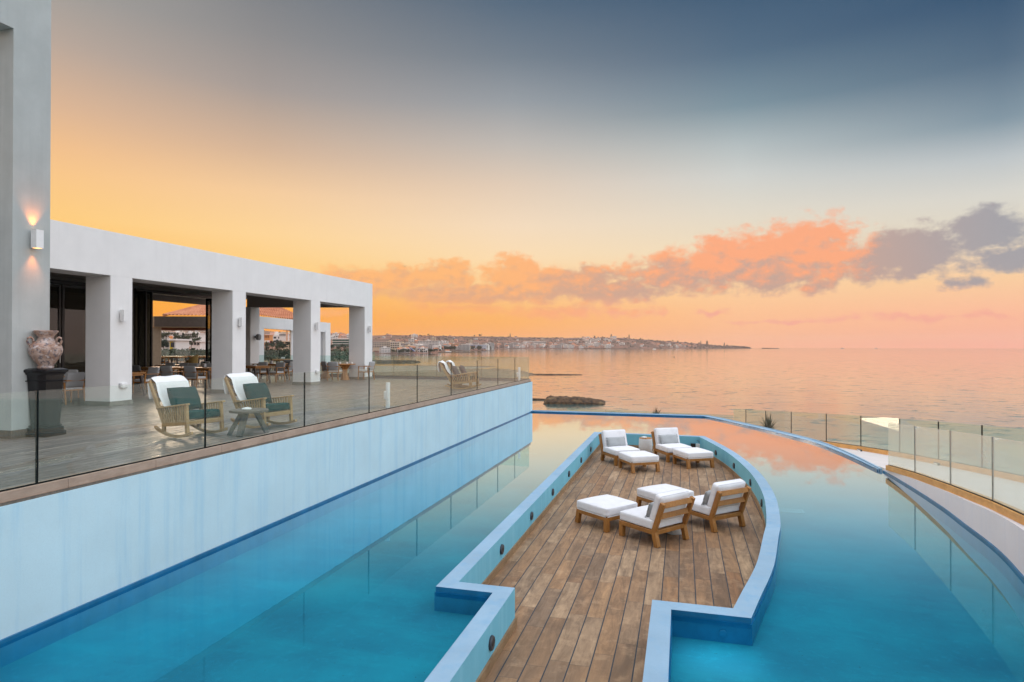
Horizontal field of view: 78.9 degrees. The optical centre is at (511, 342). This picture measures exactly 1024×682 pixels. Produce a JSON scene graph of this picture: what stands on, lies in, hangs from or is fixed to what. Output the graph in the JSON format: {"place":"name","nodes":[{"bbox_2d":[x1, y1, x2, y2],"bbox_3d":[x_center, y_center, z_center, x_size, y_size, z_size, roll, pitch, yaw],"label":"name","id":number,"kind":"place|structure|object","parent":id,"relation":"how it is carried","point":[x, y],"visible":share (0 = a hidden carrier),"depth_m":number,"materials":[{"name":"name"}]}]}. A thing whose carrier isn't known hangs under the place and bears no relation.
{"place":"outdoors","nodes":[
{"label":"outdoors","id":0,"kind":"place"},
{"bbox_2d":[185,355,198,362],"bbox_3d":[-17.583,1.242,34.059,0.771,1.104,0.877,0,0,-5],"label":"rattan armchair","id":1,"kind":"object","parent":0,"point":[193,359],"visible":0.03,"depth_m":33.81,"materials":[{"name":"brown wicker"}]},
{"bbox_2d":[50,219,372,405],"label":"arcade building","id":2,"kind":"structure","parent":0,"point":[100,279],"depth_m":21.18,"materials":[{"name":"white paint"}]},
{"bbox_2d":[50,284,60,367],"bbox_3d":[-17.077,-0.238,22.791,0.090,3.880,1.150,0,0,15],"label":"folding door","id":3,"kind":"structure","parent":2,"relation":"in","point":[56,285],"depth_m":23.29,"materials":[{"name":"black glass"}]},
{"bbox_2d":[61,285,85,383],"bbox_3d":[-16.775,-0.230,23.952,0.060,3.880,1.150,0,0,15],"label":"folding door","id":4,"kind":"structure","parent":2,"relation":"in","point":[62,286],"depth_m":23.44,"materials":[{"name":"black metal"}]},
{"bbox_2d":[119,382,127,388],"bbox_3d":[-10.513,1.172,16.849,0.085,0.160,0.230,0,0,15],"label":"socket box","id":5,"kind":"object","parent":2,"relation":"attached to","point":[123,385],"visible":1,"depth_m":16.80,"materials":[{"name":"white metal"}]},
{"bbox_2d":[120,310,127,320],"bbox_3d":[-10.483,-0.721,16.786,0.180,0.305,0.130,0,0,15],"label":"wall lamp","id":6,"kind":"object","parent":2,"relation":"attached to","point":[123,315],"visible":1,"depth_m":16.72,"materials":[{"name":"grey metal"}]},
{"bbox_2d":[134,291,146,379],"bbox_3d":[-15.757,-0.215,26.343,0.700,3.880,0.060,0,0,15],"label":"folding door","id":7,"kind":"structure","parent":2,"relation":"in","point":[135,292],"depth_m":26.26,"materials":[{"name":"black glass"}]},
{"bbox_2d":[137,292,152,366],"bbox_3d":[-15.667,-0.213,26.578,0.750,3.880,0.060,0,0,15],"label":"folding door","id":8,"kind":"structure","parent":2,"relation":"in","point":[151,293],"depth_m":26.50,"materials":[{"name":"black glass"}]},
{"bbox_2d":[205,299,211,377],"bbox_3d":[-14.649,-0.189,30.394,0.700,3.880,0.060,0,0,15],"label":"folding door","id":9,"kind":"structure","parent":2,"relation":"in","point":[206,348],"depth_m":30.45,"materials":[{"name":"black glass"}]},
{"bbox_2d":[210,301,211,362],"bbox_3d":[-14.570,-0.187,30.684,0.700,3.880,0.060,0,0,15],"label":"folding door","id":10,"kind":"structure","parent":2,"relation":"in","point":[210,301],"depth_m":30.74,"materials":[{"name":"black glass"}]},
{"bbox_2d":[238,317,243,325],"bbox_3d":[-9.258,-0.692,21.261,0.180,0.305,0.130,0,0,15],"label":"wall lamp","id":11,"kind":"object","parent":2,"relation":"attached to","point":[241,321],"visible":1,"depth_m":21.20,"materials":[{"name":"grey metal"}]},
{"bbox_2d":[0,375,513,488],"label":"terrace floor","id":12,"kind":"structure","parent":0,"point":[95,437],"depth_m":12.79,"materials":[{"name":"tile"}]},
{"bbox_2d":[0,0,50,438],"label":"tower block","id":13,"kind":"structure","parent":12,"relation":"on","point":[25,93],"depth_m":10.86,"materials":[{"name":"paint"}]},
{"bbox_2d":[31,229,43,248],"bbox_3d":[-8.407,-1.821,10.999,0.180,0.326,0.130,0,0,15],"label":"wall lamp","id":14,"kind":"object","parent":13,"relation":"attached to","point":[37,238],"visible":1,"depth_m":10.94,"materials":[{"name":"grey metal"}]},
{"bbox_2d":[23,368,68,436],"bbox_3d":[-8.301,1.059,11.077,0.474,1.200,0.474,0,0,7],"label":"pedestal","id":15,"kind":"object","parent":12,"relation":"on","point":[47,383],"visible":0.9,"depth_m":10.93,"materials":[{"name":"black paint"}]},
{"bbox_2d":[26,330,62,367],"bbox_3d":[-8.276,0.126,11.096,0.553,0.668,0.528,0,0,-5],"label":"amphora","id":16,"kind":"object","parent":15,"relation":"on","point":[45,349],"visible":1,"depth_m":10.95,"materials":[{"name":"ceramic"}]},
{"bbox_2d":[63,370,78,397],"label":"dining chair","id":17,"kind":"object","parent":12,"relation":"on","point":[69,371],"visible":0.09,"depth_m":18.98,"materials":[{"name":"grey wood"}]},
{"bbox_2d":[63,372,84,404],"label":"dining chair","id":18,"kind":"object","parent":12,"relation":"on","point":[74,381],"visible":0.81,"depth_m":17.06,"materials":[{"name":"grey wood"}]},
{"bbox_2d":[132,365,143,388],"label":"dining chair","id":19,"kind":"object","parent":12,"relation":"on","point":[136,368],"visible":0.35,"depth_m":23.18,"materials":[{"name":"fabric"}]},
{"bbox_2d":[132,372,146,395],"bbox_3d":[-12.532,1.336,19.749,1.509,0.756,0.800,0,0,15],"label":"dining table","id":20,"kind":"object","parent":12,"relation":"on","point":[140,374],"visible":0.24,"depth_m":19.86,"materials":[{"name":"brown wood"}]},
{"bbox_2d":[132,367,159,392],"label":"dining chair","id":21,"kind":"object","parent":12,"relation":"on","point":[152,372],"visible":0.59,"depth_m":21.16,"materials":[{"name":"grey wood"}]},
{"bbox_2d":[139,366,180,385],"bbox_3d":[-14.019,1.366,24.925,1.509,0.756,0.800,0,0,15],"label":"dining table","id":22,"kind":"object","parent":12,"relation":"on","point":[146,368],"visible":0.2,"depth_m":24.74,"materials":[{"name":"brown wood"}]},
{"bbox_2d":[159,363,174,374],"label":"dining chair","id":23,"kind":"object","parent":12,"relation":"on","point":[170,364],"visible":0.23,"depth_m":26.77,"materials":[{"name":"grey wood"}]},
{"bbox_2d":[159,366,183,375],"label":"dining chair","id":24,"kind":"object","parent":12,"relation":"on","point":[166,371],"visible":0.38,"depth_m":22.66,"materials":[{"name":"fabric"}]},
{"bbox_2d":[173,363,189,382],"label":"dining chair","id":25,"kind":"object","parent":12,"relation":"on","point":[182,365],"visible":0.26,"depth_m":26.63,"materials":[{"name":"fabric"}]},
{"bbox_2d":[147,375,227,437],"bbox_3d":[-5.866,1.131,11.201,1.374,1.051,0.755,0,0,29],"label":"rocking chair","id":26,"kind":"object","parent":12,"relation":"on","point":[158,386],"visible":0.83,"depth_m":11.07,"materials":[{"name":"brown wood"}]},
{"bbox_2d":[167,387,201,410],"bbox_3d":[-5.883,1.013,11.192,0.186,0.464,0.580,-31,-15,25],"label":"scatter pillow","id":27,"kind":"object","parent":26,"relation":"on","point":[181,395],"visible":0.83,"depth_m":11.13,"materials":[{"name":"teal fabric"}]},
{"bbox_2d":[177,363,198,383],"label":"dining chair","id":28,"kind":"object","parent":12,"relation":"on","point":[194,364],"visible":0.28,"depth_m":26.19,"materials":[{"name":"fabric"}]},
{"bbox_2d":[179,367,211,387],"bbox_3d":[-12.130,1.364,24.252,1.509,0.756,0.800,0,0,15],"label":"dining table","id":29,"kind":"object","parent":12,"relation":"on","point":[208,369],"visible":0.44,"depth_m":23.81,"materials":[{"name":"brown wood"}]},
{"bbox_2d":[184,366,207,388],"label":"dining chair","id":30,"kind":"object","parent":12,"relation":"on","point":[190,373],"visible":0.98,"depth_m":22.53,"materials":[{"name":"grey wood"}]},
{"bbox_2d":[193,363,211,384],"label":"dining chair","id":31,"kind":"object","parent":12,"relation":"on","point":[204,373],"visible":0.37,"depth_m":25.84,"materials":[{"name":"fabric"}]},
{"bbox_2d":[227,408,269,436],"bbox_3d":[-4.754,1.446,11.230,0.660,0.464,0.697,0,0,15],"label":"round side table","id":32,"kind":"object","parent":12,"relation":"on","point":[242,417],"visible":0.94,"depth_m":11.09,"materials":[{"name":"grey wood"}]},
{"bbox_2d":[246,365,270,382],"bbox_3d":[-11.119,1.379,26.619,1.509,0.756,0.800,0,0,30],"label":"dining table","id":33,"kind":"object","parent":12,"relation":"on","point":[256,367],"visible":0.59,"depth_m":26.39,"materials":[{"name":"brown wood"}]},
{"bbox_2d":[250,362,267,381],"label":"dining chair","id":34,"kind":"object","parent":12,"relation":"on","point":[261,371],"visible":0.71,"depth_m":28.03,"materials":[{"name":"grey wood"}]},
{"bbox_2d":[223,372,296,427],"bbox_3d":[-5.056,1.139,12.425,1.374,1.051,0.755,0,0,27],"label":"rocking chair","id":35,"kind":"object","parent":12,"relation":"on","point":[233,383],"visible":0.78,"depth_m":12.35,"materials":[{"name":"brown wood"}]},
{"bbox_2d":[243,383,271,404],"bbox_3d":[-5.074,1.021,12.414,0.187,0.459,0.585,-31,-14,24],"label":"scatter pillow","id":36,"kind":"object","parent":35,"relation":"on","point":[255,390],"visible":0.82,"depth_m":12.32,"materials":[{"name":"teal fabric"}]},
{"bbox_2d":[252,363,287,379],"bbox_3d":[-11.573,1.398,29.698,1.509,0.756,0.800,0,0,15],"label":"dining table","id":37,"kind":"object","parent":12,"relation":"on","point":[273,364],"visible":0.41,"depth_m":29.80,"materials":[{"name":"brown wood"}]},
{"bbox_2d":[266,362,285,381],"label":"dining chair","id":38,"kind":"object","parent":12,"relation":"on","point":[280,367],"visible":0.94,"depth_m":27.59,"materials":[{"name":"grey wood"}]},
{"bbox_2d":[277,361,292,379],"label":"dining chair","id":39,"kind":"object","parent":12,"relation":"on","point":[289,369],"visible":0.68,"depth_m":29.18,"materials":[{"name":"grey wood"}]},
{"bbox_2d":[321,361,337,379],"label":"dining chair","id":40,"kind":"object","parent":12,"relation":"on","point":[324,365],"visible":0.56,"depth_m":29.71,"materials":[{"name":"fabric"}]},
{"bbox_2d":[327,362,342,380],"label":"dining chair","id":41,"kind":"object","parent":12,"relation":"on","point":[333,367],"visible":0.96,"depth_m":28.65,"materials":[{"name":"grey wood"}]},
{"bbox_2d":[338,364,354,379],"bbox_3d":[-7.881,1.397,29.362,0.961,0.750,0.961,0,0,38],"label":"pedestal table","id":42,"kind":"object","parent":12,"relation":"on","point":[344,376],"visible":0.82,"depth_m":29.22,"materials":[{"name":"brown wood"}]},
{"bbox_2d":[358,361,374,379],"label":"dining chair","id":43,"kind":"object","parent":12,"relation":"on","point":[371,365],"visible":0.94,"depth_m":29.09,"materials":[{"name":"grey wood"}]},
{"bbox_2d":[384,382,389,407],"bbox_3d":[-3.207,1.365,16.005,0.175,0.660,0.140,0,0,15],"label":"bollard lamp","id":44,"kind":"object","parent":12,"relation":"on","point":[387,395],"visible":0.88,"depth_m":15.95,"materials":[{"name":"white metal"}]},
{"bbox_2d":[437,360,474,388],"bbox_3d":[-2.086,1.209,23.275,1.374,1.051,0.755,0,0,1],"label":"rocking chair","id":45,"kind":"object","parent":12,"relation":"on","point":[460,379],"visible":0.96,"depth_m":22.95,"materials":[{"name":"brown wood"}]},
{"bbox_2d":[452,366,459,376],"bbox_3d":[-2.096,1.091,23.257,0.185,0.457,0.580,-28,-1,1],"label":"scatter pillow","id":46,"kind":"object","parent":45,"relation":"on","point":[455,370],"visible":0.91,"depth_m":23.01,"materials":[{"name":"fabric"}]},
{"bbox_2d":[446,360,481,387],"bbox_3d":[-1.875,1.214,24.047,1.374,1.051,0.755,0,0,1],"label":"rocking chair","id":47,"kind":"object","parent":12,"relation":"on","point":[475,378],"visible":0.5,"depth_m":23.71,"materials":[{"name":"brown wood"}]},
{"bbox_2d":[459,365,466,375],"bbox_3d":[-1.887,1.094,24.028,0.185,0.461,0.584,-28,-1,1],"label":"scatter pillow","id":48,"kind":"object","parent":47,"relation":"on","point":[462,369],"visible":0.78,"depth_m":23.79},
{"bbox_2d":[271,366,487,373],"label":"terrace","id":49,"kind":"structure","parent":0,"point":[394,368],"depth_m":44.17,"materials":[{"name":"beige stone"}]},
{"bbox_2d":[161,356,188,364],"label":"dining table","id":50,"kind":"object","parent":49,"relation":"on","point":[171,357],"visible":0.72,"depth_m":37.34,"materials":[{"name":"brown wood"}]},
{"bbox_2d":[161,348,348,361],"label":"hedge","id":51,"kind":"object","parent":49,"relation":"on","point":[338,354],"visible":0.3,"depth_m":48.88,"materials":[{"name":"green plant"}]},
{"bbox_2d":[153,363,374,374],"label":"garden wall","id":52,"kind":"structure","parent":49,"relation":"on","point":[320,368],"depth_m":43.06,"materials":[{"name":"stone"}]},
{"bbox_2d":[259,316,329,364],"bbox_3d":[-13.120,-0.031,37.560,4.369,2.917,0.675,0,0,-41],"label":"white kiosk","id":53,"kind":"object","parent":49,"relation":"on","point":[274,323],"visible":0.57,"depth_m":37.16,"materials":[{"name":"paint"}]},
{"bbox_2d":[321,332,322,360],"bbox_3d":[-11.774,0.275,38.738,0.318,1.948,0.108,0,0,-40],"label":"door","id":54,"kind":"structure","parent":53,"relation":"in","point":[321,332],"depth_m":38.65,"materials":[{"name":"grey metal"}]},
{"bbox_2d":[375,368,532,375],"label":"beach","id":55,"kind":"structure","parent":0,"point":[496,372],"depth_m":397.27,"materials":[{"name":"sand"}]},
{"bbox_2d":[165,329,751,362],"bbox_3d":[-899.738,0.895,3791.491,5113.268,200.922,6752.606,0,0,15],"label":"coastal hills","id":56,"kind":"structure","parent":0,"point":[482,341],"depth_m":4369.24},
{"bbox_2d":[161,338,168,348],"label":"broadleaf tree","id":57,"kind":"object","parent":56,"relation":"on","point":[164,343],"visible":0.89,"depth_m":149.38,"materials":[{"name":"green plant"}]},
{"bbox_2d":[162,332,184,338],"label":"villa","id":58,"kind":"object","parent":56,"relation":"on","point":[179,334],"visible":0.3,"depth_m":420.01,"materials":[{"name":"paint"}]},
{"bbox_2d":[161,339,191,364],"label":"restaurant","id":59,"kind":"structure","parent":56,"relation":"on","point":[180,344],"depth_m":191.13},
{"bbox_2d":[162,305,209,315],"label":"tiled roof","id":60,"kind":"structure","parent":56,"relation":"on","point":[198,310],"depth_m":47.49,"materials":[{"name":"tile"}]},
{"bbox_2d":[184,333,205,346],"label":"villa","id":61,"kind":"object","parent":56,"relation":"on","point":[203,336],"visible":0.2,"depth_m":564.50,"materials":[{"name":"paint"}]},
{"bbox_2d":[190,341,209,363],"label":"white hall","id":62,"kind":"structure","parent":56,"relation":"on","point":[200,345],"depth_m":260.23,"materials":[{"name":"paint"}]},
{"bbox_2d":[264,335,273,344],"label":"villa","id":63,"kind":"object","parent":56,"relation":"on","point":[268,337],"visible":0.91,"depth_m":700.01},
{"bbox_2d":[259,308,292,318],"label":"tiled roof","id":64,"kind":"structure","parent":56,"relation":"on","point":[280,313],"depth_m":46.52,"materials":[{"name":"tile"}]},
{"bbox_2d":[273,333,279,341],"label":"house","id":65,"kind":"structure","parent":56,"relation":"on","point":[275,336],"depth_m":1106.58,"materials":[{"name":"paint"}]},
{"bbox_2d":[279,334,288,340],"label":"villa","id":66,"kind":"object","parent":56,"relation":"on","point":[282,337],"visible":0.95,"depth_m":899.99,"materials":[{"name":"paint"}]},
{"bbox_2d":[332,338,348,346],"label":"hotel","id":67,"kind":"structure","parent":56,"relation":"on","point":[339,341],"depth_m":699.82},
{"bbox_2d":[373,342,389,350],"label":"apartment block","id":68,"kind":"structure","parent":56,"relation":"on","point":[376,345],"depth_m":1660.02,"materials":[{"name":"concrete"}]},
{"bbox_2d":[379,346,390,352],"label":"house","id":69,"kind":"structure","parent":56,"relation":"on","point":[384,349],"depth_m":1575.65,"materials":[{"name":"ceramic"}]},
{"bbox_2d":[390,342,400,351],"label":"apartment block","id":70,"kind":"structure","parent":56,"relation":"on","point":[395,345],"depth_m":1639.80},
{"bbox_2d":[418,341,439,346],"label":"apartment block","id":71,"kind":"structure","parent":56,"relation":"on","point":[436,343],"depth_m":2050.02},
{"bbox_2d":[171,330,749,352],"bbox_3d":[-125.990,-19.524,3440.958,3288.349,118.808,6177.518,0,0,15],"label":"scrub","id":72,"kind":"object","parent":56,"relation":"on","point":[717,346],"visible":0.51,"depth_m":5340.83,"materials":[{"name":"plant"}]},
{"bbox_2d":[459,344,469,349],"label":"house","id":73,"kind":"structure","parent":56,"relation":"on","point":[464,347],"depth_m":2468.10,"materials":[{"name":"ceramic"}]},
{"bbox_2d":[467,344,486,349],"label":"hotel","id":74,"kind":"structure","parent":56,"relation":"on","point":[483,346],"depth_m":2749.84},
{"bbox_2d":[0,526,1023,681],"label":"pool floor","id":75,"kind":"structure","parent":0,"point":[352,606],"depth_m":7.13,"materials":[{"name":"tile"}]},
{"bbox_2d":[531,410,881,472],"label":"pool wall","id":76,"kind":"structure","parent":75,"relation":"on","point":[839,451],"depth_m":22.28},
{"bbox_2d":[50,0,1023,347],"label":"sky","id":77,"kind":"structure","parent":0,"point":[747,173],"materials":[{"name":"orange"}]},
{"bbox_2d":[484,448,763,681],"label":"sunken deck","id":78,"kind":"structure","parent":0,"point":[588,590],"depth_m":9.14,"materials":[{"name":"brown wood"}]},
{"bbox_2d":[424,432,780,681],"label":"deck parapet","id":79,"kind":"structure","parent":78,"relation":"on","point":[463,586],"depth_m":7.42,"materials":[{"name":"paint"}]},
{"bbox_2d":[488,635,494,650],"bbox_3d":[-0.211,3.160,6.538,0.039,0.153,0.153,0,0,15],"label":"recessed light","id":80,"kind":"object","parent":79,"relation":"attached to","point":[491,645],"visible":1,"depth_m":6.50,"materials":[{"name":"grey metal"}]},
{"bbox_2d":[575,494,637,532],"bbox_3d":[1.786,3.216,11.809,0.834,0.470,0.874,0,0,-36],"label":"ottoman","id":81,"kind":"object","parent":78,"relation":"on","point":[606,509],"visible":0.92,"depth_m":11.55,"materials":[{"name":"fabric"}]},
{"bbox_2d":[598,429,639,465],"bbox_3d":[3.125,3.042,18.132,0.830,0.903,1.035,0,0,-20],"label":"lounge chair","id":82,"kind":"object","parent":78,"relation":"on","point":[612,451],"visible":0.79,"depth_m":18.20,"materials":[{"name":"fabric"}]},
{"bbox_2d":[606,436,625,446],"bbox_3d":[3.047,2.914,18.232,0.619,0.300,0.134,0,-20,-20],"label":"scatter pillow","id":83,"kind":"object","parent":82,"relation":"on","point":[615,441],"visible":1,"depth_m":18.18,"materials":[{"name":"fabric"}]},
{"bbox_2d":[618,451,659,472],"bbox_3d":[3.461,3.249,16.983,0.834,0.470,0.874,0,0,-15],"label":"ottoman","id":84,"kind":"object","parent":78,"relation":"on","point":[632,459],"visible":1,"depth_m":16.67,"materials":[{"name":"fabric"}]},
{"bbox_2d":[639,437,651,452],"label":"drum table","id":85,"kind":"object","parent":78,"relation":"on","point":[645,444],"visible":0.81,"depth_m":19.64,"materials":[{"name":"white concrete"}]},
{"bbox_2d":[619,488,694,547],"bbox_3d":[2.531,2.997,10.920,0.830,0.903,1.035,0,0,-36],"label":"lounge chair","id":86,"kind":"object","parent":78,"relation":"on","point":[669,509],"visible":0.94,"depth_m":10.65,"materials":[{"name":"fabric"}]},
{"bbox_2d":[645,502,652,517],"bbox_3d":[2.552,2.868,10.789,0.619,0.300,0.137,0,20,-36],"label":"scatter pillow","id":87,"kind":"object","parent":86,"relation":"on","point":[649,508],"visible":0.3,"depth_m":10.61,"materials":[{"name":"fabric"}]},
{"bbox_2d":[636,484,693,506],"bbox_3d":[3.131,3.224,12.780,0.834,0.470,0.874,0,0,-31],"label":"ottoman","id":88,"kind":"object","parent":78,"relation":"on","point":[647,493],"visible":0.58,"depth_m":12.72,"materials":[{"name":"fabric"}]},
{"bbox_2d":[651,427,690,461],"bbox_3d":[4.773,3.046,18.618,0.830,0.903,1.035,0,0,-14],"label":"lounge chair","id":89,"kind":"object","parent":78,"relation":"on","point":[666,449],"visible":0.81,"depth_m":18.70,"materials":[{"name":"fabric"}]},
{"bbox_2d":[659,434,678,443],"bbox_3d":[4.714,2.919,18.729,0.619,0.300,0.137,0,-20,-14],"label":"scatter pillow","id":90,"kind":"object","parent":89,"relation":"on","point":[667,439],"visible":1,"depth_m":18.67,"materials":[{"name":"fabric"}]},
{"bbox_2d":[663,507,685,534],"bbox_3d":[2.949,3.215,11.303,0.430,0.455,0.430,0,0,15],"label":"drum table","id":91,"kind":"object","parent":78,"relation":"on","point":[676,532],"visible":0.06,"depth_m":11.11,"materials":[{"name":"white concrete"}]},
{"bbox_2d":[673,447,714,468],"bbox_3d":[5.113,3.255,17.567,0.834,0.470,0.874,0,0,-14],"label":"ottoman","id":92,"kind":"object","parent":78,"relation":"on","point":[696,454],"visible":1,"depth_m":17.26,"materials":[{"name":"fabric"}]},
{"bbox_2d":[686,479,751,532],"bbox_3d":[3.818,3.004,11.758,0.830,0.903,1.035,0,0,-30],"label":"lounge chair","id":93,"kind":"object","parent":78,"relation":"on","point":[725,497],"visible":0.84,"depth_m":11.43,"materials":[{"name":"fabric"}]},
{"bbox_2d":[701,490,710,504],"bbox_3d":[3.789,2.874,11.607,0.619,0.300,0.136,0,20,-30],"label":"scatter pillow","id":94,"kind":"object","parent":93,"relation":"on","point":[706,498],"visible":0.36,"depth_m":11.45,"materials":[{"name":"fabric"}]},
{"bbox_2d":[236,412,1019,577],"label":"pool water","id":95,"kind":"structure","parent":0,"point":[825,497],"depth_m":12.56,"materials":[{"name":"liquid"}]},
{"bbox_2d":[372,348,1023,474],"bbox_3d":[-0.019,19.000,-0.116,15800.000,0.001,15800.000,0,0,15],"label":"sea","id":96,"kind":"structure","parent":0,"point":[962,392],"depth_m":285.38,"materials":[{"name":"liquid"}]},
{"bbox_2d":[372,360,419,362],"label":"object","id":97,"kind":"object","parent":96,"relation":"in","point":[395,361],"visible":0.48,"depth_m":703.05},
{"bbox_2d":[533,374,581,374],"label":"sea rock","id":98,"kind":"object","parent":96,"relation":"in","point":[557,374],"visible":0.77,"depth_m":408.62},
{"bbox_2d":[543,395,604,404],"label":"rock islet","id":99,"kind":"object","parent":96,"relation":"in","point":[550,399],"visible":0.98,"depth_m":204.03,"materials":[{"name":"stone"}]},
{"bbox_2d":[838,447,1023,510],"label":"ramp path","id":100,"kind":"structure","parent":0,"point":[1010,492],"depth_m":13.42,"materials":[{"name":"concrete"}]},
{"bbox_2d":[822,441,1023,482],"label":"ramp kerb","id":101,"kind":"structure","parent":100,"relation":"on","point":[1009,476],"depth_m":15.82,"materials":[{"name":"stone"}]},
{"bbox_2d":[765,411,1023,475],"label":"glass railing","id":102,"kind":"object","parent":101,"relation":"on","point":[908,453],"visible":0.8,"depth_m":16.45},
{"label":"podium ground","id":103,"kind":"structure","parent":0,"visible":0},
{"bbox_2d":[0,373,531,667],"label":"terrace wall","id":104,"kind":"structure","parent":103,"relation":"on","point":[79,552],"depth_m":8.41,"materials":[{"name":"paint"}]},
{"bbox_2d":[0,358,526,491],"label":"glass railing","id":105,"kind":"object","parent":104,"relation":"on","point":[36,436],"visible":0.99,"depth_m":8.99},
{"bbox_2d":[320,356,527,378],"bbox_3d":[-6.887,1.170,30.948,16.367,0.986,0.030,0,0,20],"label":"glass railing","id":106,"kind":"object","parent":104,"relation":"on","point":[436,371],"visible":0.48,"depth_m":29.71,"materials":[{"name":"glass"}]},
{"bbox_2d":[757,415,778,428],"bbox_3d":[12.052,4.293,28.958,1.562,2.134,1.671,0,0,-1],"label":"spiky plant","id":107,"kind":"object","parent":103,"relation":"on","point":[768,423],"visible":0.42,"depth_m":28.97,"materials":[{"name":"green plant"}]},
{"bbox_2d":[882,465,1023,598],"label":"ramp wall","id":108,"kind":"structure","parent":103,"relation":"on","point":[998,528],"depth_m":9.69,"materials":[{"name":"paint"}]},
{"bbox_2d":[889,423,1023,514],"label":"glass railing","id":109,"kind":"object","parent":108,"relation":"on","point":[992,499],"visible":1,"depth_m":10.75,"materials":[{"name":"glass"}]},
{"label":"terrace","id":110,"kind":"structure","parent":0,"visible":0},
{"bbox_2d":[153,316,205,364],"bbox_3d":[-20.665,-0.103,38.540,3.467,2.928,4.726,0,0,-21],"label":"pergola","id":111,"kind":"object","parent":110,"relation":"on","point":[190,323],"visible":0.54,"depth_m":36.66,"materials":[{"name":"brown wood"}]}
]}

